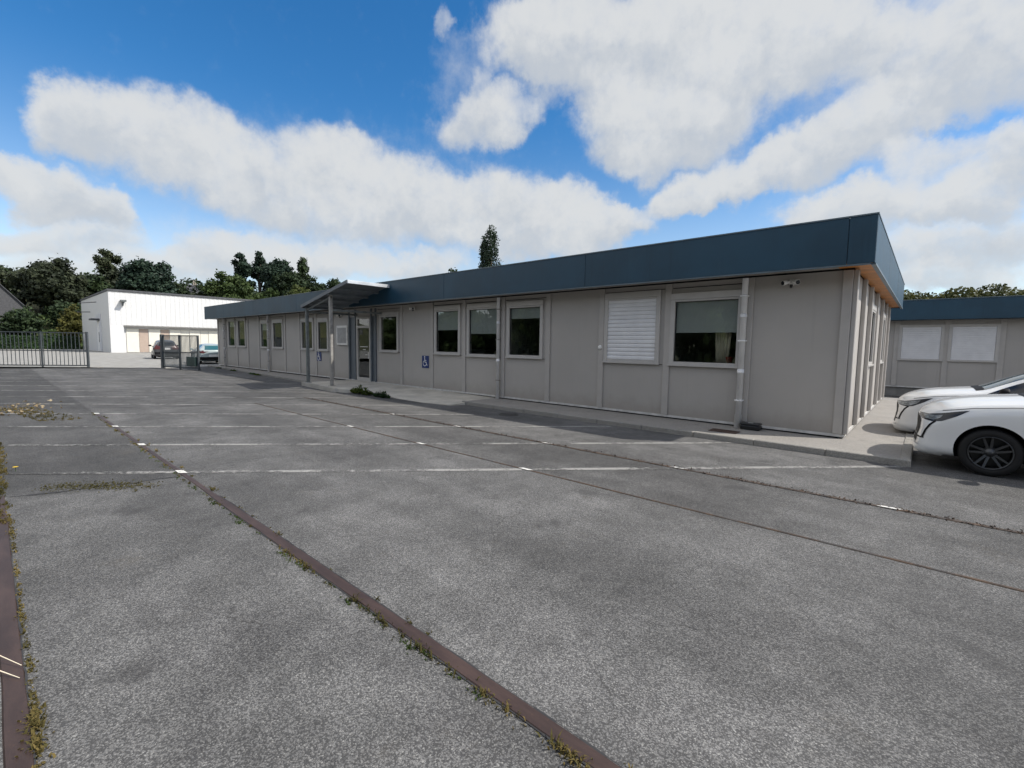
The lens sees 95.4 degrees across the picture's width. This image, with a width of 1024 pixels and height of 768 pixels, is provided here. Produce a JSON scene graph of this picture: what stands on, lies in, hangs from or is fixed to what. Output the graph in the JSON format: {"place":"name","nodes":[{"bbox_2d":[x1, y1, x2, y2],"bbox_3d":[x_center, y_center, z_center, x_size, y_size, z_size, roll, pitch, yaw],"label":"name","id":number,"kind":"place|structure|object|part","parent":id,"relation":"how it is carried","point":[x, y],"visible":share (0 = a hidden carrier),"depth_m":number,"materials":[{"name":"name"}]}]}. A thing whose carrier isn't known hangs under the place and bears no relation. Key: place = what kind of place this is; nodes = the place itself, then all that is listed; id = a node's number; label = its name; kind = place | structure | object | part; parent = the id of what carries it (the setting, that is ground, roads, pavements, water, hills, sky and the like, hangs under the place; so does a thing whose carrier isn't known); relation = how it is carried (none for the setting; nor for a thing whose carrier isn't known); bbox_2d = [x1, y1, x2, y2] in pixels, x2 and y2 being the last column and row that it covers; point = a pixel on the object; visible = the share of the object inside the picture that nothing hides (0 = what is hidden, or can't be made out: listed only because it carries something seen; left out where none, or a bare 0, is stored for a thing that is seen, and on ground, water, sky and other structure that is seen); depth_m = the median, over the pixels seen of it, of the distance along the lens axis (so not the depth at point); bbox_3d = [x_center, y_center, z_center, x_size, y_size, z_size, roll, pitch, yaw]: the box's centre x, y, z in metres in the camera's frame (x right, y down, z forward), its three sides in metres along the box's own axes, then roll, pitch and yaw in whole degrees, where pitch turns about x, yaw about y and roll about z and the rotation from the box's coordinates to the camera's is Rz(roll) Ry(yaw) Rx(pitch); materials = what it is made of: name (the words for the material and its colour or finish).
{"place":"outdoors","nodes":[
{"label":"outdoors","id":0,"kind":"place"},
{"bbox_2d":[0,301,82,368],"bbox_3d":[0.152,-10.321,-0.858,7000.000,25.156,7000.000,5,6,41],"label":"terrain","id":1,"kind":"structure","parent":0,"point":[36,308],"depth_m":90.06,"materials":[{"name":"green plant"}]},
{"bbox_2d":[0,266,17,291],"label":"broad tree","id":2,"kind":"object","parent":1,"relation":"on","point":[2,278],"visible":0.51,"depth_m":100.18,"materials":[{"name":"green plant"}]},
{"bbox_2d":[0,284,31,322],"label":"house","id":3,"kind":"structure","parent":1,"relation":"on","point":[9,301],"depth_m":80.98,"materials":[{"name":"paint"}]},
{"bbox_2d":[0,305,47,335],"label":"shrub","id":4,"kind":"object","parent":1,"relation":"on","point":[26,319],"visible":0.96,"depth_m":75.94,"materials":[{"name":"green plant"}]},
{"bbox_2d":[0,334,78,348],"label":"hedge","id":5,"kind":"object","parent":1,"relation":"on","point":[57,338],"visible":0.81,"depth_m":67.59,"materials":[{"name":"green plant"}]},
{"bbox_2d":[0,312,82,348],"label":"undergrowth","id":6,"kind":"object","parent":1,"relation":"on","point":[49,325],"visible":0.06,"depth_m":81.75,"materials":[{"name":"green plant"}]},
{"bbox_2d":[3,253,89,314],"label":"broad tree","id":7,"kind":"object","parent":1,"relation":"on","point":[44,283],"visible":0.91,"depth_m":87.56,"materials":[{"name":"green foliage"},{"name":"bark"}]},
{"bbox_2d":[43,299,82,328],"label":"shrub","id":8,"kind":"object","parent":1,"relation":"on","point":[57,309],"visible":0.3,"depth_m":82.26,"materials":[{"name":"green plant"}]},
{"bbox_2d":[56,304,82,343],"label":"shrub","id":9,"kind":"object","parent":1,"relation":"on","point":[69,320],"visible":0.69,"depth_m":74.06,"materials":[{"name":"green plant"}]},
{"bbox_2d":[79,272,113,294],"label":"broad tree","id":10,"kind":"object","parent":1,"relation":"on","point":[97,283],"visible":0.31,"depth_m":97.33,"materials":[{"name":"green plant"}]},
{"bbox_2d":[92,248,122,275],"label":"tree","id":11,"kind":"object","parent":1,"relation":"on","point":[103,264],"visible":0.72,"depth_m":104.14,"materials":[{"name":"green plant"}]},
{"bbox_2d":[94,268,122,288],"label":"broad tree","id":12,"kind":"object","parent":1,"relation":"on","point":[111,276],"visible":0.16,"depth_m":99.86,"materials":[{"name":"green plant"}]},
{"bbox_2d":[0,265,263,299],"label":"woodland","id":13,"kind":"object","parent":1,"relation":"on","point":[188,281],"visible":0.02,"depth_m":121.54,"materials":[{"name":"green plant"}]},
{"bbox_2d":[112,256,178,293],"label":"broad tree","id":14,"kind":"object","parent":1,"relation":"on","point":[141,274],"visible":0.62,"depth_m":96.86,"materials":[{"name":"green plant"}]},
{"bbox_2d":[173,282,193,294],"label":"broad tree","id":15,"kind":"object","parent":1,"relation":"on","point":[182,289],"visible":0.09,"depth_m":105.13,"materials":[{"name":"green plant"}]},
{"bbox_2d":[184,280,198,292],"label":"house","id":16,"kind":"structure","parent":1,"relation":"on","point":[192,287],"depth_m":124.00,"materials":[{"name":"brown brick"}]},
{"bbox_2d":[187,291,206,295],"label":"broad tree","id":17,"kind":"object","parent":1,"relation":"on","point":[200,293],"visible":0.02,"depth_m":105.78,"materials":[{"name":"green plant"}]},
{"bbox_2d":[200,269,254,299],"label":"broad tree","id":18,"kind":"object","parent":1,"relation":"on","point":[236,286],"visible":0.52,"depth_m":105.78,"materials":[{"name":"green plant"}]},
{"bbox_2d":[230,252,256,286],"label":"pine tree","id":19,"kind":"object","parent":1,"relation":"on","point":[243,268],"visible":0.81,"depth_m":116.78,"materials":[{"name":"green plant"}]},
{"bbox_2d":[250,251,267,293],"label":"pine tree","id":20,"kind":"object","parent":1,"relation":"on","point":[259,263],"visible":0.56,"depth_m":120.11,"materials":[{"name":"green plant"}]},
{"bbox_2d":[252,287,279,299],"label":"round bush","id":21,"kind":"object","parent":1,"relation":"on","point":[269,292],"visible":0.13,"depth_m":102.64,"materials":[{"name":"green plant"}]},
{"bbox_2d":[258,257,293,293],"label":"broad tree","id":22,"kind":"object","parent":1,"relation":"on","point":[274,267],"visible":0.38,"depth_m":116.50,"materials":[{"name":"green plant"}]},
{"bbox_2d":[270,271,307,295],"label":"broad tree","id":23,"kind":"object","parent":1,"relation":"on","point":[287,281],"visible":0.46,"depth_m":113.85,"materials":[{"name":"green plant"}]},
{"bbox_2d":[284,284,310,295],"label":"round bush","id":24,"kind":"object","parent":1,"relation":"on","point":[296,289],"visible":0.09,"depth_m":103.74,"materials":[{"name":"green plant"}]},
{"bbox_2d":[296,257,311,283],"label":"cone tree","id":25,"kind":"object","parent":1,"relation":"on","point":[302,269],"visible":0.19,"depth_m":119.76,"materials":[{"name":"green plant"}]},
{"bbox_2d":[305,276,327,291],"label":"broad tree","id":26,"kind":"object","parent":1,"relation":"on","point":[312,286],"visible":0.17,"depth_m":118.05,"materials":[{"name":"green plant"}]},
{"bbox_2d":[316,278,340,290],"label":"broad tree","id":27,"kind":"object","parent":1,"relation":"on","point":[332,283],"visible":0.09,"depth_m":117.94,"materials":[{"name":"green plant"}]},
{"bbox_2d":[478,225,500,267],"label":"poplar","id":28,"kind":"object","parent":1,"relation":"on","point":[486,254],"visible":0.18,"depth_m":77.66,"materials":[{"name":"green plant"}]},
{"bbox_2d":[884,295,1023,395],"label":"annex building","id":29,"kind":"structure","parent":1,"relation":"on","point":[953,342],"depth_m":18.93,"materials":[{"name":"metal"}]},
{"bbox_2d":[897,324,945,360],"bbox_3d":[17.277,-1.741,19.709,1.443,1.510,0.067,5,6,41],"label":"window","id":30,"kind":"structure","parent":29,"relation":"in","point":[916,342],"depth_m":19.69,"materials":[{"name":"paint"}]},
{"bbox_2d":[947,324,1000,362],"bbox_3d":[18.461,-1.637,18.659,1.463,1.510,0.067,5,6,41],"label":"window","id":31,"kind":"structure","parent":29,"relation":"in","point":[966,342],"depth_m":18.64,"materials":[{"name":"paint"}]},
{"bbox_2d":[903,283,1023,299],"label":"woodland","id":32,"kind":"object","parent":1,"relation":"on","point":[950,293],"visible":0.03,"depth_m":99.16,"materials":[{"name":"green plant"}]},
{"bbox_2d":[0,349,218,367],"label":"concrete yard","id":33,"kind":"structure","parent":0,"point":[118,360],"depth_m":35.95,"materials":[{"name":"grey concrete"}]},
{"bbox_2d":[0,331,89,366],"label":"railing","id":34,"kind":"object","parent":33,"relation":"on","point":[42,350],"visible":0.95,"depth_m":25.89,"materials":[{"name":"metal"}]},
{"bbox_2d":[148,340,178,358],"bbox_3d":[-30.381,-3.049,40.753,2.180,1.633,4.248,-3,6,-40],"label":"parked car","id":35,"kind":"object","parent":33,"relation":"on","point":[155,350],"visible":0.66,"depth_m":39.18,"materials":[{"name":"grey paint"}]},
{"bbox_2d":[191,343,217,363],"bbox_3d":[-21.702,-2.197,33.315,2.105,1.423,4.021,-3,6,-42],"label":"parked car","id":36,"kind":"object","parent":33,"relation":"on","point":[208,352],"visible":0.4,"depth_m":31.80,"materials":[{"name":"grey paint"}]},
{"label":"rear window","id":37,"kind":"part","parent":36,"relation":"part of","materials":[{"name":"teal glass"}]},
{"bbox_2d":[79,289,249,352],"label":"warehouse","id":38,"kind":"structure","parent":0,"point":[120,321],"depth_m":59.56,"materials":[{"name":"painted metal cladding"}]},
{"bbox_2d":[97,321,100,350],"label":"door","id":39,"kind":"structure","parent":38,"relation":"in","point":[98,322],"depth_m":60.65,"materials":[{"name":"plastic"}]},
{"bbox_2d":[126,329,139,351],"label":"roller door","id":40,"kind":"structure","parent":38,"relation":"in","point":[132,335],"depth_m":57.95,"materials":[{"name":"white metal"}]},
{"bbox_2d":[148,329,159,351],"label":"roller door","id":41,"kind":"structure","parent":38,"relation":"in","point":[154,334],"depth_m":59.42,"materials":[{"name":"white metal"}]},
{"bbox_2d":[169,330,181,351],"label":"roller door","id":42,"kind":"structure","parent":38,"relation":"in","point":[172,332],"depth_m":61.22,"materials":[{"name":"white metal"}]},
{"bbox_2d":[189,330,199,350],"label":"roller door","id":43,"kind":"structure","parent":38,"relation":"in","point":[191,332],"depth_m":62.73,"materials":[{"name":"white metal"}]},
{"bbox_2d":[208,331,217,343],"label":"roller door","id":44,"kind":"structure","parent":38,"relation":"in","point":[212,335],"depth_m":64.41,"materials":[{"name":"white metal"}]},
{"bbox_2d":[212,365,338,381],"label":"pavement","id":45,"kind":"structure","parent":0,"point":[303,377],"depth_m":21.77,"materials":[{"name":"concrete"}]},
{"bbox_2d":[0,366,1023,767],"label":"asphalt","id":46,"kind":"structure","parent":0,"point":[174,620],"depth_m":3.05,"materials":[{"name":"grey asphalt"}]},
{"bbox_2d":[0,442,12,523],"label":"verge grass","id":47,"kind":"structure","parent":46,"relation":"on","point":[4,470],"depth_m":5.09,"materials":[{"name":"green plant"}]},
{"bbox_2d":[0,496,33,767],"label":"rail","id":48,"kind":"object","parent":46,"relation":"on","point":[15,702],"visible":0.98,"depth_m":2.22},
{"bbox_2d":[5,517,55,767],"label":"dry weeds","id":49,"kind":"object","parent":46,"relation":"on","point":[36,744],"visible":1,"depth_m":2.00,"materials":[{"name":"green plant"}]},
{"bbox_2d":[0,399,61,415],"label":"fallen leaves","id":50,"kind":"object","parent":46,"relation":"on","point":[27,405],"visible":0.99,"depth_m":10.59,"materials":[{"name":"plant"}]},
{"bbox_2d":[0,407,81,420],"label":"weed patch","id":51,"kind":"object","parent":46,"relation":"on","point":[41,413],"visible":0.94,"depth_m":9.79,"materials":[{"name":"green plant"}]},
{"bbox_2d":[32,478,162,493],"bbox_3d":[-4.474,1.107,5.116,1.470,0.029,0.548,0,5,-6],"label":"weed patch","id":52,"kind":"object","parent":46,"relation":"on","point":[95,485],"visible":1,"depth_m":5.07,"materials":[{"name":"plant"}]},
{"bbox_2d":[160,334,199,370],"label":"gate","id":53,"kind":"structure","parent":46,"relation":"on","point":[192,361],"depth_m":25.68,"materials":[{"name":"metal"}]},
{"bbox_2d":[208,365,311,381],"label":"kerb","id":54,"kind":"structure","parent":46,"relation":"on","point":[286,378],"depth_m":21.47,"materials":[{"name":"concrete"}]},
{"bbox_2d":[139,447,486,700],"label":"green weeds","id":55,"kind":"object","parent":46,"relation":"on","point":[348,601],"visible":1,"depth_m":2.87,"materials":[{"name":"green plant"}]},
{"bbox_2d":[302,382,336,391],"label":"kerb","id":56,"kind":"structure","parent":46,"relation":"on","point":[321,387],"depth_m":15.89,"materials":[{"name":"concrete"}]},
{"bbox_2d":[96,414,620,767],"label":"rail","id":57,"kind":"object","parent":46,"relation":"on","point":[539,721],"visible":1,"depth_m":2.45,"materials":[{"name":"metal"}]},
{"bbox_2d":[350,385,372,394],"bbox_3d":[-4.700,0.176,14.576,1.267,0.312,0.334,5,6,41],"label":"weed clump","id":58,"kind":"object","parent":46,"relation":"on","point":[360,391],"visible":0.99,"depth_m":14.48,"materials":[{"name":"green plant"}]},
{"bbox_2d":[92,412,632,767],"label":"dry weeds","id":59,"kind":"object","parent":46,"relation":"on","point":[560,744],"visible":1,"depth_m":2.39,"materials":[{"name":"brown plant"}]},
{"bbox_2d":[372,391,390,397],"bbox_3d":[-3.883,0.290,13.853,0.868,0.241,0.269,5,6,41],"label":"weed clump","id":60,"kind":"object","parent":46,"relation":"on","point":[382,395],"visible":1,"depth_m":13.78,"materials":[{"name":"green plant"}]},
{"bbox_2d":[312,380,494,405],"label":"terrace","id":61,"kind":"structure","parent":46,"relation":"on","point":[423,395],"depth_m":14.73,"materials":[{"name":"concrete"}]},
{"bbox_2d":[301,280,389,385],"bbox_3d":[-5.686,-1.713,16.586,3.280,3.438,2.160,5,6,41],"label":"entrance canopy","id":62,"kind":"object","parent":61,"relation":"on","point":[343,294],"visible":1,"depth_m":16.01,"materials":[{"name":"grey metal"}]},
{"bbox_2d":[0,370,903,474],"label":"road markings","id":63,"kind":"object","parent":46,"relation":"on","point":[257,471],"visible":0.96,"depth_m":7.34,"materials":[{"name":"paint"}]},
{"bbox_2d":[94,413,898,508],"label":"road markings","id":64,"kind":"object","parent":46,"relation":"on","point":[180,471],"visible":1,"depth_m":6.04,"materials":[{"name":"paint"}]},
{"bbox_2d":[499,413,518,415],"bbox_3d":[-0.072,0.701,10.787,0.480,0.007,0.480,5,6,41],"label":"manhole cover","id":65,"kind":"object","parent":46,"relation":"on","point":[509,414],"visible":1,"depth_m":10.74,"materials":[{"name":"metal"}]},
{"bbox_2d":[9,395,1020,767],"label":"weeds","id":66,"kind":"object","parent":46,"relation":"on","point":[363,605],"visible":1,"depth_m":2.58,"materials":[{"name":"green plant"}]},
{"bbox_2d":[204,212,904,437],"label":"office building","id":67,"kind":"structure","parent":46,"relation":"on","point":[809,353],"depth_m":10.54,"materials":[{"name":"paint"}]},
{"bbox_2d":[227,318,235,346],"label":"window","id":68,"kind":"structure","parent":67,"relation":"in","point":[230,322],"depth_m":27.84,"materials":[{"name":"paint"}]},
{"bbox_2d":[237,317,245,346],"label":"window","id":69,"kind":"structure","parent":67,"relation":"in","point":[238,319],"depth_m":26.95,"materials":[{"name":"paint"}]},
{"bbox_2d":[260,320,266,347],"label":"window","id":70,"kind":"structure","parent":67,"relation":"in","point":[263,323],"depth_m":24.75,"materials":[{"name":"paint"}]},
{"bbox_2d":[272,319,283,348],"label":"window","id":71,"kind":"structure","parent":67,"relation":"in","point":[274,321],"depth_m":23.50,"materials":[{"name":"paint"}]},
{"bbox_2d":[300,318,313,349],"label":"window","id":72,"kind":"structure","parent":67,"relation":"in","point":[302,320],"depth_m":21.47,"materials":[{"name":"paint"}]},
{"bbox_2d":[317,351,320,360],"bbox_3d":[-8.539,-1.242,20.606,0.440,0.430,0.013,5,6,41],"label":"parking sign","id":73,"kind":"object","parent":67,"relation":"attached to","point":[318,356],"visible":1,"depth_m":20.59,"materials":[{"name":"blue metal"}]},
{"bbox_2d":[316,318,328,350],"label":"window","id":74,"kind":"structure","parent":67,"relation":"in","point":[319,320],"depth_m":20.33,"materials":[{"name":"paint"}]},
{"bbox_2d":[336,325,347,344],"bbox_3d":[-6.963,-1.992,19.106,0.880,0.800,0.056,5,6,41],"label":"notice board","id":75,"kind":"object","parent":67,"relation":"attached to","point":[341,335],"visible":1,"depth_m":19.05,"materials":[{"name":"white plastic"}]},
{"bbox_2d":[356,317,370,380],"bbox_3d":[-5.778,-1.368,18.141,1.010,2.450,0.162,5,6,41],"label":"door","id":76,"kind":"structure","parent":67,"relation":"in","point":[358,332],"depth_m":18.35,"materials":[{"name":"paint"}]},
{"bbox_2d":[378,311,398,352],"bbox_3d":[-4.463,-1.883,16.936,1.240,1.465,0.135,5,6,41],"label":"window","id":77,"kind":"structure","parent":67,"relation":"in","point":[394,313],"depth_m":16.92,"materials":[{"name":"paint"}]},
{"bbox_2d":[422,356,428,367],"bbox_3d":[-2.903,-0.744,15.607,0.360,0.410,0.013,5,6,41],"label":"parking sign","id":78,"kind":"object","parent":67,"relation":"attached to","point":[425,361],"visible":1,"depth_m":15.59,"materials":[{"name":"blue metal"}]},
{"bbox_2d":[433,305,460,354],"bbox_3d":[-2.052,-1.705,14.794,1.300,1.555,0.135,5,6,41],"label":"window","id":79,"kind":"structure","parent":67,"relation":"in","point":[448,317],"depth_m":14.80,"materials":[{"name":"paint"}]},
{"bbox_2d":[465,302,496,357],"bbox_3d":[-0.854,-1.584,13.733,1.390,1.585,0.135,5,6,41],"label":"window","id":80,"kind":"structure","parent":67,"relation":"in","point":[481,317],"depth_m":13.80,"materials":[{"name":"paint"}]},
{"bbox_2d":[471,349,538,354],"bbox_3d":[1.741,-0.289,13.261,8.200,1.270,0.900,5,6,41],"label":"desk cabinet","id":81,"kind":"object","parent":67,"relation":"on","point":[484,351],"visible":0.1,"depth_m":15.53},
{"bbox_2d":[505,300,543,358],"bbox_3d":[0.344,-1.473,12.670,1.320,1.555,0.135,5,6,41],"label":"window","id":82,"kind":"structure","parent":67,"relation":"in","point":[516,309],"depth_m":12.64,"materials":[{"name":"paint"}]},
{"bbox_2d":[602,290,661,364],"bbox_3d":[2.707,-1.274,10.574,1.410,1.615,0.135,5,6,41],"label":"window","id":83,"kind":"structure","parent":67,"relation":"in","point":[632,320],"depth_m":10.53,"materials":[{"name":"paint"}]},
{"bbox_2d":[667,289,741,367],"bbox_3d":[3.926,-1.111,9.496,1.480,1.525,0.135,5,6,41],"label":"window","id":84,"kind":"structure","parent":67,"relation":"in","point":[706,311],"depth_m":9.49,"materials":[{"name":"paint"}]},
{"bbox_2d":[715,332,731,362],"bbox_3d":[4.313,-1.140,9.468,0.328,1.472,0.084,5,6,41],"label":"curtain","id":85,"kind":"object","parent":67,"relation":"hanging from","point":[723,343],"visible":0.38,"depth_m":9.48,"materials":[{"name":"grey fabric"}]},
{"bbox_2d":[726,349,732,362],"bbox_3d":[4.403,-0.584,9.439,0.160,0.308,0.160,1,5,-3],"label":"flower pot","id":86,"kind":"object","parent":67,"relation":"on","point":[729,359],"visible":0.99,"depth_m":9.40,"materials":[{"name":"brown ceramic"}]},
{"bbox_2d":[781,279,799,287],"bbox_3d":[5.003,-1.803,8.360,0.302,0.154,0.182,5,6,41],"label":"security light","id":87,"kind":"object","parent":67,"relation":"attached to","point":[792,282],"visible":1,"depth_m":8.37,"materials":[{"name":"white plastic"}]},
{"bbox_2d":[868,303,876,366],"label":"window","id":88,"kind":"structure","parent":67,"relation":"in","point":[874,306],"depth_m":10.98,"materials":[{"name":"paint"}]},
{"bbox_2d":[880,313,885,363],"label":"window","id":89,"kind":"structure","parent":67,"relation":"in","point":[881,362],"depth_m":13.36,"materials":[{"name":"glass"}]},
{"bbox_2d":[255,403,1023,591],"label":"rail","id":90,"kind":"object","parent":46,"relation":"on","point":[963,576],"visible":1,"depth_m":4.29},
{"bbox_2d":[303,397,1023,533],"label":"rail","id":91,"kind":"object","parent":46,"relation":"on","point":[954,520],"visible":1,"depth_m":5.73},
{"bbox_2d":[312,398,1023,534],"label":"moss","id":92,"kind":"object","parent":46,"relation":"on","point":[924,514],"visible":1,"depth_m":5.60,"materials":[{"name":"green plant"}]},
{"bbox_2d":[462,401,914,466],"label":"kerb","id":93,"kind":"structure","parent":46,"relation":"on","point":[905,458],"depth_m":7.95,"materials":[{"name":"concrete"}]},
{"bbox_2d":[892,373,1023,431],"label":"parked car","id":94,"kind":"object","parent":46,"relation":"on","point":[910,404],"visible":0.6,"depth_m":8.40,"materials":[{"name":"white paint"}]},
{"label":"side window","id":95,"kind":"part","parent":94,"relation":"part of","materials":[{"name":"glass"}]},
{"bbox_2d":[911,393,1023,475],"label":"parked car","id":96,"kind":"object","parent":46,"relation":"on","point":[986,431],"visible":1,"depth_m":6.11,"materials":[{"name":"white paint"}]},
{"bbox_2d":[0,0,1023,295],"label":"sky","id":97,"kind":"structure","parent":0,"point":[373,141],"materials":[{"name":"blue"}]},
{"bbox_2d":[471,397,906,457],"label":"pavement","id":98,"kind":"structure","parent":0,"point":[874,431],"depth_m":9.05,"materials":[{"name":"concrete"}]},
{"bbox_2d":[708,428,739,433],"bbox_3d":[3.921,0.870,8.615,0.480,0.012,0.280,5,6,41],"label":"drain grate","id":99,"kind":"object","parent":98,"relation":"on","point":[724,431],"visible":1,"depth_m":8.59,"materials":[{"name":"metal"}]},
{"bbox_2d":[740,421,761,430],"bbox_3d":[4.532,0.800,8.844,0.350,0.132,0.210,5,6,41],"label":"bait box","id":100,"kind":"object","parent":98,"relation":"on","point":[752,426],"visible":1,"depth_m":8.77,"materials":[{"name":"black plastic"}]}
]}

